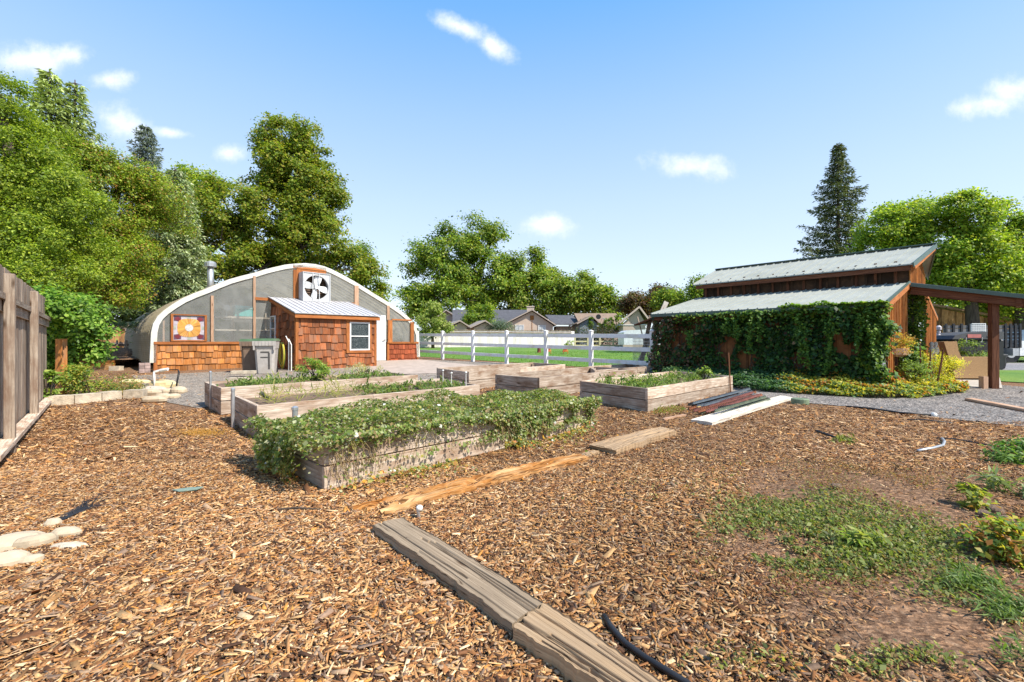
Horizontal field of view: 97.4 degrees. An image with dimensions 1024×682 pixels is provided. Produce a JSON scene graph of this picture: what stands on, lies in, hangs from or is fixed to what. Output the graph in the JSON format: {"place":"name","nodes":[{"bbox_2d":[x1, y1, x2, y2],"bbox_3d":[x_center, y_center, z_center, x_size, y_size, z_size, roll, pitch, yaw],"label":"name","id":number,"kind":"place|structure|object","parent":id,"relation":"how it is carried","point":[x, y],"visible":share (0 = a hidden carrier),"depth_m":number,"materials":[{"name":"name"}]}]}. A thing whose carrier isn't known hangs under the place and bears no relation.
{"place":"outdoors","nodes":[
{"label":"outdoors","id":0,"kind":"place"},
{"bbox_2d":[133,360,510,407],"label":"gravel path","id":1,"kind":"structure","parent":0,"point":[195,388],"depth_m":13.47,"materials":[{"name":"gravel"}]},
{"bbox_2d":[239,339,255,369],"bbox_3d":[-8.823,0.475,15.255,0.660,1.134,0.749,0,0,-24],"label":"wheeled bin","id":2,"kind":"object","parent":1,"relation":"on","point":[248,356],"visible":0.43,"depth_m":14.96,"materials":[{"name":"grey plastic"}]},
{"bbox_2d":[252,338,280,373],"bbox_3d":[-8.143,0.474,14.932,0.704,1.162,0.787,0,0,-17],"label":"wheeled bin","id":3,"kind":"object","parent":1,"relation":"on","point":[266,353],"visible":0.96,"depth_m":14.65,"materials":[{"name":"grey plastic"}]},
{"bbox_2d":[353,359,475,373],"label":"patio","id":4,"kind":"structure","parent":0,"point":[417,366],"depth_m":17.79,"materials":[{"name":"concrete"}]},
{"bbox_2d":[0,356,1023,681],"bbox_3d":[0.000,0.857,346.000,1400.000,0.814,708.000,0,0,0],"label":"ground","id":5,"kind":"structure","parent":0,"point":[936,620],"depth_m":2.93,"materials":[{"name":"soil"}]},
{"bbox_2d":[0,264,55,460],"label":"board fence","id":6,"kind":"object","parent":5,"relation":"on","point":[24,325],"visible":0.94,"depth_m":6.20,"materials":[{"name":"brown wood"}]},
{"bbox_2d":[27,280,123,388],"bbox_3d":[-10.178,-0.101,10.059,1.860,2.493,3.312,0,0,-19],"label":"climbing ivy","id":7,"kind":"object","parent":6,"relation":"attached to","point":[76,324],"visible":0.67,"depth_m":10.22,"materials":[{"name":"green plant"}]},
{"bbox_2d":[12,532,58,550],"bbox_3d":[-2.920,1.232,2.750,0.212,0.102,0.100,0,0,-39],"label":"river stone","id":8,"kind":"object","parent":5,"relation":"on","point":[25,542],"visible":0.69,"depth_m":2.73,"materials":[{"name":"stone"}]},
{"bbox_2d":[43,370,65,397],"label":"shoots","id":9,"kind":"object","parent":5,"relation":"on","point":[55,378],"visible":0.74,"depth_m":8.84,"materials":[{"name":"green plant"}]},
{"bbox_2d":[2,68,114,255],"bbox_3d":[-15.928,-4.182,15.516,3.876,10.443,3.761,0,0,-27],"label":"weeping cedar","id":10,"kind":"object","parent":5,"relation":"on","point":[48,98],"visible":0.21,"depth_m":15.35,"materials":[{"name":"green plant"}]},
{"bbox_2d":[55,339,66,394],"bbox_3d":[-9.718,0.546,9.703,0.150,1.221,0.120,0,0,0],"label":"cedar post","id":11,"kind":"object","parent":5,"relation":"on","point":[60,351],"visible":0.6,"depth_m":9.64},
{"bbox_2d":[48,395,73,405],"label":"edging block","id":12,"kind":"structure","parent":5,"relation":"on","point":[62,399],"depth_m":8.42,"materials":[{"name":"concrete"}]},
{"bbox_2d":[0,71,135,296],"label":"tree","id":13,"kind":"object","parent":5,"relation":"on","point":[36,236],"visible":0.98,"depth_m":12.68,"materials":[{"name":"green plant"}]},
{"bbox_2d":[28,80,126,363],"bbox_3d":[-15.629,-4.143,15.890,3.216,10.346,3.207,0,0,-25],"label":"weeping cedar","id":14,"kind":"object","parent":5,"relation":"on","point":[74,93],"visible":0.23,"depth_m":15.94,"materials":[{"name":"green plant"}]},
{"bbox_2d":[50,360,119,394],"bbox_3d":[-9.085,0.786,9.598,1.092,0.792,1.282,0,0,-25],"label":"shrub","id":15,"kind":"object","parent":5,"relation":"on","point":[71,374],"visible":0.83,"depth_m":9.48,"materials":[{"name":"green plant"}]},
{"bbox_2d":[71,393,100,403],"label":"edging block","id":16,"kind":"structure","parent":5,"relation":"on","point":[85,397],"depth_m":8.67,"materials":[{"name":"concrete"}]},
{"bbox_2d":[33,127,207,359],"bbox_3d":[-14.477,-3.392,16.328,4.860,8.957,5.233,0,0,0],"label":"tree","id":17,"kind":"object","parent":5,"relation":"on","point":[151,212],"visible":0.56,"depth_m":16.43,"materials":[{"name":"green plant"}]},
{"bbox_2d":[95,373,150,394],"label":"weeds","id":18,"kind":"object","parent":5,"relation":"on","point":[115,387],"visible":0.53,"depth_m":9.80,"materials":[{"name":"green plant"}]},
{"bbox_2d":[105,349,141,363],"bbox_3d":[-17.381,0.757,20.009,2.000,0.879,1.398,0,0,0],"label":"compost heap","id":19,"kind":"object","parent":5,"relation":"on","point":[123,352],"visible":0.32,"depth_m":19.61,"materials":[{"name":"soil"}]},
{"bbox_2d":[99,289,157,325],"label":"tree","id":20,"kind":"object","parent":5,"relation":"on","point":[128,315],"visible":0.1,"depth_m":29.82,"materials":[{"name":"green plant"}]},
{"bbox_2d":[123,389,146,398],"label":"edging block","id":21,"kind":"structure","parent":5,"relation":"on","point":[132,393],"depth_m":9.25,"materials":[{"name":"concrete"}]},
{"bbox_2d":[106,124,164,322],"bbox_3d":[-26.699,-7.612,32.935,8.339,16.603,8.055,0,0,0],"label":"blue spruce","id":22,"kind":"object","parent":5,"relation":"on","point":[146,149],"visible":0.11,"depth_m":32.71,"materials":[{"name":"green plant"}]},
{"bbox_2d":[110,168,228,342],"bbox_3d":[-15.310,-3.505,20.512,4.201,8.889,3.985,0,0,0],"label":"weeping cedar","id":23,"kind":"object","parent":5,"relation":"on","point":[187,277],"visible":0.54,"depth_m":20.12,"materials":[{"name":"green plant"}]},
{"bbox_2d":[151,158,230,272],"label":"tree","id":24,"kind":"object","parent":5,"relation":"on","point":[190,173],"visible":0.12,"depth_m":35.00,"materials":[{"name":"green plant"}]},
{"bbox_2d":[124,263,419,371],"bbox_3d":[-12.362,-1.095,23.062,10.798,4.471,11.170,0,0,-44],"label":"greenhouse","id":25,"kind":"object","parent":5,"relation":"on","point":[255,290],"visible":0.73,"depth_m":19.38,"materials":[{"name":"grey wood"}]},
{"bbox_2d":[171,314,206,340],"bbox_3d":[-11.573,-0.499,16.132,0.818,0.961,0.796,0,0,0],"label":"stained glass window","id":26,"kind":"structure","parent":25,"relation":"in","point":[184,327],"depth_m":16.11,"materials":[{"name":"orange glass"}]},
{"bbox_2d":[204,261,217,299],"bbox_3d":[-11.838,-2.407,17.668,0.480,1.516,0.480,0,0,0],"label":"stove pipe","id":27,"kind":"object","parent":25,"relation":"attached to","point":[210,265],"visible":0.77,"depth_m":17.58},
{"bbox_2d":[231,319,251,341],"bbox_3d":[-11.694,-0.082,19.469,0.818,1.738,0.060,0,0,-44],"label":"refrigerator","id":28,"kind":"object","parent":25,"relation":"attached to","point":[238,325],"depth_m":19.45,"materials":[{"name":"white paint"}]},
{"bbox_2d":[214,300,269,341],"bbox_3d":[-11.012,-0.717,18.696,2.368,2.109,0.600,0,0,-44],"label":"wooden shelf","id":29,"kind":"object","parent":25,"relation":"in","point":[265,318],"visible":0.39,"depth_m":18.43,"materials":[{"name":"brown wood"}]},
{"bbox_2d":[232,305,252,316],"bbox_3d":[-11.050,-1.254,18.484,0.684,0.428,0.390,0,0,-44],"label":"storage tote","id":30,"kind":"object","parent":29,"relation":"on","point":[246,311],"visible":0.86,"depth_m":18.35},
{"bbox_2d":[299,271,329,302],"bbox_3d":[-8.301,-2.273,18.945,1.125,1.210,0.496,0,0,-44],"label":"exhaust fan","id":31,"kind":"object","parent":25,"relation":"attached to","point":[313,286],"visible":0.98,"depth_m":18.85,"materials":[{"name":"white metal"}]},
{"bbox_2d":[377,315,385,360],"bbox_3d":[-6.194,-0.186,21.346,0.477,2.146,0.120,0,0,-44],"label":"door","id":32,"kind":"structure","parent":25,"relation":"in","point":[381,324],"depth_m":21.36,"materials":[{"name":"white paint"}]},
{"bbox_2d":[185,108,394,301],"bbox_3d":[-15.346,-7.767,30.749,13.675,17.021,8.581,0,0,0],"label":"tree","id":33,"kind":"object","parent":5,"relation":"on","point":[300,226],"visible":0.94,"depth_m":29.80,"materials":[{"name":"green plant"}]},
{"bbox_2d":[205,372,417,414],"bbox_3d":[-3.923,0.975,9.293,1.497,0.450,3.973,0,0,43],"label":"raised bed","id":34,"kind":"object","parent":5,"relation":"on","point":[221,398],"visible":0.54,"depth_m":8.23,"materials":[{"name":"wood"}]},
{"bbox_2d":[216,369,403,386],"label":"bed weeds","id":35,"kind":"object","parent":34,"relation":"on","point":[244,381],"visible":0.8,"depth_m":8.87,"materials":[{"name":"green plant"}]},
{"bbox_2d":[292,355,331,380],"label":"bush","id":36,"kind":"object","parent":34,"relation":"on","point":[321,369],"visible":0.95,"depth_m":9.30,"materials":[{"name":"green plant"}]},
{"bbox_2d":[268,296,381,369],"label":"shed","id":37,"kind":"structure","parent":5,"relation":"on","point":[346,340],"depth_m":17.07,"materials":[{"name":"brown wood"}]},
{"bbox_2d":[350,322,369,349],"bbox_3d":[-5.971,-0.216,17.647,0.823,1.098,0.050,0,0,-44],"label":"window","id":38,"kind":"structure","parent":37,"relation":"in","point":[359,331],"depth_m":17.65,"materials":[{"name":"glass"}]},
{"bbox_2d":[235,378,479,436],"bbox_3d":[-2.361,1.017,7.744,1.721,0.434,4.210,0,0,44],"label":"raised bed","id":39,"kind":"object","parent":5,"relation":"on","point":[246,407],"visible":0.41,"depth_m":6.77,"materials":[{"name":"wood"}]},
{"bbox_2d":[253,370,388,403],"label":"bed weeds","id":40,"kind":"object","parent":39,"relation":"on","point":[300,388],"visible":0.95,"depth_m":6.80,"materials":[{"name":"green plant"}]},
{"bbox_2d":[351,375,465,394],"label":"bed weeds","id":41,"kind":"object","parent":39,"relation":"on","point":[398,387],"visible":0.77,"depth_m":8.08,"materials":[{"name":"green plant"}]},
{"bbox_2d":[273,396,592,489],"bbox_3d":[-0.617,1.045,5.564,1.272,0.410,3.938,0,0,45],"label":"raised bed","id":42,"kind":"object","parent":5,"relation":"on","point":[315,470],"visible":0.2,"depth_m":4.33,"materials":[{"name":"wood"}]},
{"bbox_2d":[242,387,617,497],"bbox_3d":[-0.462,0.976,5.226,4.351,0.721,2.405,0,0,-43],"label":"trailing vine","id":43,"kind":"object","parent":42,"relation":"on","point":[268,455],"visible":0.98,"depth_m":4.55,"materials":[{"name":"green plant"}]},
{"bbox_2d":[390,209,531,323],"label":"tree","id":44,"kind":"object","parent":5,"relation":"on","point":[457,281],"visible":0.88,"depth_m":71.91,"materials":[{"name":"green plant"}]},
{"bbox_2d":[458,302,497,328],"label":"tree","id":45,"kind":"object","parent":5,"relation":"on","point":[476,313],"visible":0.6,"depth_m":49.53,"materials":[{"name":"green plant"}]},
{"bbox_2d":[437,362,564,388],"bbox_3d":[-0.229,0.918,12.998,1.794,0.436,4.912,0,0,37],"label":"raised bed","id":46,"kind":"object","parent":5,"relation":"on","point":[476,374],"visible":0.73,"depth_m":11.84,"materials":[{"name":"wood"}]},
{"bbox_2d":[485,317,518,330],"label":"weeping conifer","id":47,"kind":"object","parent":5,"relation":"on","point":[500,325],"visible":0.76,"depth_m":46.17,"materials":[{"name":"green plant"}]},
{"bbox_2d":[0,372,1023,681],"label":"wood chips","id":48,"kind":"object","parent":5,"relation":"on","point":[194,586],"visible":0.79,"depth_m":2.54,"materials":[{"name":"wood"}]},
{"bbox_2d":[0,549,30,569],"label":"river stone","id":49,"kind":"object","parent":48,"relation":"on","point":[11,558],"visible":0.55,"depth_m":2.50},
{"bbox_2d":[0,531,44,551],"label":"river stone","id":50,"kind":"object","parent":48,"relation":"on","point":[7,541],"visible":0.53,"depth_m":2.70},
{"bbox_2d":[52,526,81,537],"bbox_3d":[-2.867,1.233,2.900,0.173,0.083,0.098,0,0,-14],"label":"river stone","id":51,"kind":"object","parent":48,"relation":"on","point":[64,531],"visible":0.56,"depth_m":2.88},
{"bbox_2d":[58,494,106,519],"bbox_3d":[-3.168,1.209,3.390,0.249,0.044,0.571,0,0,-27],"label":"frayed netting","id":52,"kind":"object","parent":48,"relation":"on","point":[76,510],"visible":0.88,"depth_m":3.29,"materials":[{"name":"fabric"}]},
{"bbox_2d":[372,517,542,637],"bbox_3d":[-0.375,1.222,2.482,0.221,0.095,1.369,0,0,-41],"label":"weathered timber","id":53,"kind":"object","parent":48,"relation":"on","point":[505,603],"visible":0.98,"depth_m":2.30,"materials":[{"name":"wood"}]},
{"bbox_2d":[353,453,590,515],"bbox_3d":[-0.167,1.240,4.025,2.458,0.081,0.296,0,0,-41],"label":"rotten board","id":54,"kind":"object","parent":48,"relation":"on","point":[442,490],"visible":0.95,"depth_m":3.81,"materials":[{"name":"orange wood"}]},
{"bbox_2d":[513,603,662,681],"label":"weathered timber","id":55,"kind":"object","parent":48,"relation":"on","point":[568,647],"visible":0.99,"depth_m":1.72,"materials":[{"name":"wood"}]},
{"bbox_2d":[589,426,675,455],"bbox_3d":[1.575,1.210,5.574,1.545,0.097,0.386,0,0,-42],"label":"split plank","id":56,"kind":"object","parent":48,"relation":"on","point":[624,443],"visible":1,"depth_m":5.38,"materials":[{"name":"wood"}]},
{"bbox_2d":[477,241,566,318],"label":"tree","id":57,"kind":"object","parent":5,"relation":"on","point":[522,296],"visible":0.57,"depth_m":74.11,"materials":[{"name":"green plant"}]},
{"bbox_2d":[418,329,654,372],"bbox_3d":[-0.327,0.257,19.547,0.160,1.707,14.168,0,0,-44],"label":"rail fence","id":58,"kind":"object","parent":5,"relation":"on","point":[545,346],"visible":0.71,"depth_m":17.74,"materials":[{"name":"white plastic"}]},
{"bbox_2d":[495,366,636,393],"bbox_3d":[1.494,0.947,11.267,1.540,0.434,4.414,0,0,43],"label":"raised bed","id":59,"kind":"object","parent":5,"relation":"on","point":[535,380],"visible":0.77,"depth_m":10.03,"materials":[{"name":"wood"}]},
{"bbox_2d":[527,267,627,319],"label":"tree","id":60,"kind":"object","parent":5,"relation":"on","point":[584,291],"visible":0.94,"depth_m":69.44,"materials":[{"name":"green plant"}]},
{"bbox_2d":[562,319,646,344],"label":"hedge","id":61,"kind":"object","parent":5,"relation":"on","point":[603,331],"visible":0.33,"depth_m":45.75,"materials":[{"name":"green plant"}]},
{"bbox_2d":[588,364,649,374],"bbox_3d":[3.246,0.930,13.744,4.191,0.360,1.336,0,0,-45],"label":"raised bed","id":62,"kind":"object","parent":5,"relation":"on","point":[642,369],"visible":0.37,"depth_m":13.66,"materials":[{"name":"wood"}]},
{"bbox_2d":[615,306,648,346],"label":"house","id":63,"kind":"structure","parent":5,"relation":"on","point":[632,319],"depth_m":34.00,"materials":[{"name":"beige"}]},
{"bbox_2d":[601,613,690,681],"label":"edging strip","id":64,"kind":"object","parent":5,"relation":"on","point":[642,655],"visible":1,"depth_m":1.75,"materials":[{"name":"black rubber"}]},
{"bbox_2d":[609,281,689,328],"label":"tree","id":65,"kind":"object","parent":5,"relation":"on","point":[630,303],"visible":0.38,"depth_m":60.06,"materials":[{"name":"green plant"}]},
{"bbox_2d":[580,371,732,411],"bbox_3d":[3.369,0.990,9.868,1.748,0.410,4.750,0,0,44],"label":"raised bed","id":66,"kind":"object","parent":5,"relation":"on","point":[653,397],"visible":0.6,"depth_m":8.44,"materials":[{"name":"wood"}]},
{"bbox_2d":[595,365,720,387],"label":"bed weeds","id":67,"kind":"object","parent":66,"relation":"on","point":[632,381],"visible":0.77,"depth_m":9.45,"materials":[{"name":"green plant"}]},
{"bbox_2d":[647,272,707,311],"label":"tree","id":68,"kind":"object","parent":5,"relation":"on","point":[672,297],"visible":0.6,"depth_m":52.68,"materials":[{"name":"green plant"}]},
{"bbox_2d":[691,395,792,424],"bbox_3d":[4.236,1.162,7.923,3.912,0.101,0.330,0,0,-42],"label":"white plank","id":69,"kind":"object","parent":5,"relation":"on","point":[715,418],"visible":0.9,"depth_m":7.35,"materials":[{"name":"wood"}]},
{"bbox_2d":[562,454,982,680],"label":"ground weeds","id":70,"kind":"object","parent":5,"relation":"on","point":[900,654],"visible":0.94,"depth_m":1.75,"materials":[{"name":"green plant"}]},
{"bbox_2d":[634,242,937,388],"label":"barn","id":71,"kind":"structure","parent":5,"relation":"on","point":[889,275],"depth_m":13.09,"materials":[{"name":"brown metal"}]},
{"bbox_2d":[646,299,902,384],"bbox_3d":[6.310,0.051,11.881,0.771,2.093,6.058,0,0,-43],"label":"climbing ivy","id":72,"kind":"object","parent":71,"relation":"attached to","point":[873,330],"visible":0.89,"depth_m":11.20,"materials":[{"name":"green plant"}]},
{"bbox_2d":[883,335,925,377],"bbox_3d":[9.456,0.361,10.886,1.151,1.048,0.874,0,0,-36],"label":"broadleaf plant","id":73,"kind":"object","parent":71,"relation":"attached to","point":[910,356],"visible":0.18,"depth_m":10.64,"materials":[{"name":"green plant"}]},
{"bbox_2d":[908,294,930,372],"bbox_3d":[10.996,-0.314,12.219,1.299,2.530,0.504,0,0,-42],"label":"climbing ivy","id":74,"kind":"object","parent":71,"relation":"attached to","point":[916,331],"visible":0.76,"depth_m":11.99,"materials":[{"name":"green plant"}]},
{"bbox_2d":[662,446,982,603],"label":"ground weeds","id":75,"kind":"object","parent":5,"relation":"on","point":[830,574],"visible":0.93,"depth_m":2.58,"materials":[{"name":"green plant"}]},
{"bbox_2d":[691,480,1010,611],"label":"ground weeds","id":76,"kind":"object","parent":5,"relation":"on","point":[905,544],"visible":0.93,"depth_m":2.84,"materials":[{"name":"green plant"}]},
{"bbox_2d":[838,524,895,552],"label":"leafy weed","id":77,"kind":"object","parent":5,"relation":"on","point":[856,536],"visible":0.81,"depth_m":2.70,"materials":[{"name":"green plant"}]},
{"bbox_2d":[946,481,997,510],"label":"yellowing plant","id":78,"kind":"object","parent":5,"relation":"on","point":[975,501],"visible":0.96,"depth_m":3.39,"materials":[{"name":"yellow plant"}]},
{"bbox_2d":[932,303,1012,332],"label":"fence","id":79,"kind":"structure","parent":5,"relation":"on","point":[949,315],"depth_m":26.00,"materials":[{"name":"wood"}]},
{"bbox_2d":[957,338,987,356],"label":"potted shrub","id":80,"kind":"object","parent":5,"relation":"on","point":[970,343],"visible":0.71,"depth_m":14.35,"materials":[{"name":"green plant"}]},
{"bbox_2d":[942,499,1023,574],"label":"sprawling plant","id":81,"kind":"object","parent":5,"relation":"on","point":[1003,530],"visible":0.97,"depth_m":2.59,"materials":[{"name":"green plant"}]},
{"bbox_2d":[966,463,1023,498],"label":"spiky plant","id":82,"kind":"object","parent":5,"relation":"on","point":[997,481],"visible":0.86,"depth_m":3.73,"materials":[{"name":"green plant"}]},
{"bbox_2d":[979,435,1023,465],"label":"leafy clump","id":83,"kind":"object","parent":5,"relation":"on","point":[1002,456],"visible":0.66,"depth_m":4.68,"materials":[{"name":"green plant"}]},
{"bbox_2d":[0,0,1023,340],"label":"sky","id":84,"kind":"structure","parent":0,"point":[641,143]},
{"bbox_2d":[452,306,576,332],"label":"house","id":85,"kind":"structure","parent":0,"point":[530,318],"depth_m":53.50,"materials":[{"name":"beige"}]},
{"bbox_2d":[569,313,619,344],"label":"house","id":86,"kind":"structure","parent":0,"point":[584,317],"depth_m":52.00,"materials":[{"name":"beige"}]},
{"bbox_2d":[420,346,1023,370],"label":"lawn","id":87,"kind":"structure","parent":0,"point":[495,349],"depth_m":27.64,"materials":[{"name":"plant"}]},
{"bbox_2d":[348,237,397,301],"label":"tree","id":88,"kind":"object","parent":87,"relation":"on","point":[363,246],"visible":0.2,"depth_m":37.94,"materials":[{"name":"green plant"}]},
{"bbox_2d":[414,300,456,347],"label":"tree","id":89,"kind":"object","parent":87,"relation":"on","point":[437,325],"visible":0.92,"depth_m":38.73,"materials":[{"name":"green plant"}]},
{"bbox_2d":[419,329,573,346],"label":"picket fence","id":90,"kind":"object","parent":87,"relation":"on","point":[527,340],"visible":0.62,"depth_m":42.55,"materials":[{"name":"white wood"}]},
{"bbox_2d":[618,329,659,344],"bbox_3d":[8.833,-0.317,30.850,2.733,1.033,1.700,0,0,0],"label":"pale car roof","id":91,"kind":"object","parent":87,"relation":"on","point":[625,341],"visible":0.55,"depth_m":30.00,"materials":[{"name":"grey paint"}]},
{"bbox_2d":[793,143,874,258],"bbox_3d":[24.213,-6.952,32.986,7.183,15.283,6.856,0,0,-37],"label":"spruce","id":92,"kind":"object","parent":87,"relation":"on","point":[841,188],"visible":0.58,"depth_m":32.56,"materials":[{"name":"green plant"}]},
{"bbox_2d":[841,190,982,339],"bbox_3d":[23.217,-4.045,26.519,5.946,9.830,6.542,0,0,-33],"label":"tree","id":93,"kind":"object","parent":87,"relation":"on","point":[902,224],"visible":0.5,"depth_m":25.86,"materials":[{"name":"green plant"}]},
{"bbox_2d":[925,186,1023,328],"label":"tree","id":94,"kind":"object","parent":87,"relation":"on","point":[984,273],"visible":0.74,"depth_m":24.03,"materials":[{"name":"green plant"}]},
{"bbox_2d":[956,195,1023,356],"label":"tree","id":95,"kind":"object","parent":87,"relation":"on","point":[1016,223],"visible":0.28,"depth_m":25.02,"materials":[{"name":"green plant"}]},
{"bbox_2d":[731,385,1023,425],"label":"gravel path","id":96,"kind":"structure","parent":0,"point":[961,409],"depth_m":8.76,"materials":[{"name":"gravel"}]},
{"bbox_2d":[661,365,969,397],"bbox_3d":[7.148,0.889,10.941,7.058,0.553,3.090,0,0,25],"label":"ground cover","id":97,"kind":"object","parent":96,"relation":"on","point":[797,381],"visible":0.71,"depth_m":10.05,"materials":[{"name":"green plant"}]},
{"bbox_2d":[885,332,920,373],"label":"potted plant","id":98,"kind":"object","parent":96,"relation":"on","point":[901,350],"visible":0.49,"depth_m":10.49,"materials":[{"name":"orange plant"}]},
{"bbox_2d":[895,351,940,380],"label":"green shrub","id":99,"kind":"object","parent":96,"relation":"on","point":[911,365],"visible":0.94,"depth_m":10.22,"materials":[{"name":"green plant"}]},
{"bbox_2d":[908,348,970,378],"bbox_3d":[10.343,0.588,10.996,1.067,0.893,1.281,0,0,0],"label":"yellow shrub","id":100,"kind":"object","parent":96,"relation":"on","point":[949,362],"visible":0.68,"depth_m":10.72,"materials":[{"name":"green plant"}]},
{"bbox_2d":[947,376,1001,387],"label":"concrete slab","id":101,"kind":"structure","parent":96,"relation":"on","point":[973,382],"depth_m":12.19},
{"bbox_2d":[937,341,987,379],"bbox_3d":[13.256,0.527,13.132,2.095,1.082,1.084,0,0,5],"label":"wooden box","id":102,"kind":"object","parent":101,"relation":"on","point":[976,367],"visible":0.6,"depth_m":12.63,"materials":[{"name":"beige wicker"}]},
{"bbox_2d":[910,283,1023,388],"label":"porch","id":103,"kind":"object","parent":101,"relation":"on","point":[993,300],"visible":0.99,"depth_m":10.79,"materials":[{"name":"brown wood"}]},
{"bbox_2d":[965,398,1023,411],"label":"gravel board","id":104,"kind":"object","parent":96,"relation":"on","point":[1007,406],"visible":1,"depth_m":8.17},
{"bbox_2d":[883,359,1023,369],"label":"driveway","id":105,"kind":"structure","parent":0,"point":[1015,366],"depth_m":17.81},
{"bbox_2d":[921,331,1003,369],"bbox_3d":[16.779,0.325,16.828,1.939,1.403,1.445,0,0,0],"label":"car","id":106,"kind":"object","parent":105,"relation":"on","point":[978,337],"visible":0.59,"depth_m":16.20,"materials":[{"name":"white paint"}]},
{"bbox_2d":[915,324,1023,362],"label":"pickup truck","id":107,"kind":"object","parent":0,"point":[1013,339],"visible":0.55,"depth_m":19.98,"materials":[{"name":"grey metal"}]},
{"bbox_2d":[924,545,1023,669],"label":"grass","id":108,"kind":"structure","parent":0,"point":[1006,604],"depth_m":2.12,"materials":[{"name":"green plant"}]},
{"bbox_2d":[999,370,1023,381],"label":"lawn","id":109,"kind":"structure","parent":0,"point":[1012,375],"depth_m":13.98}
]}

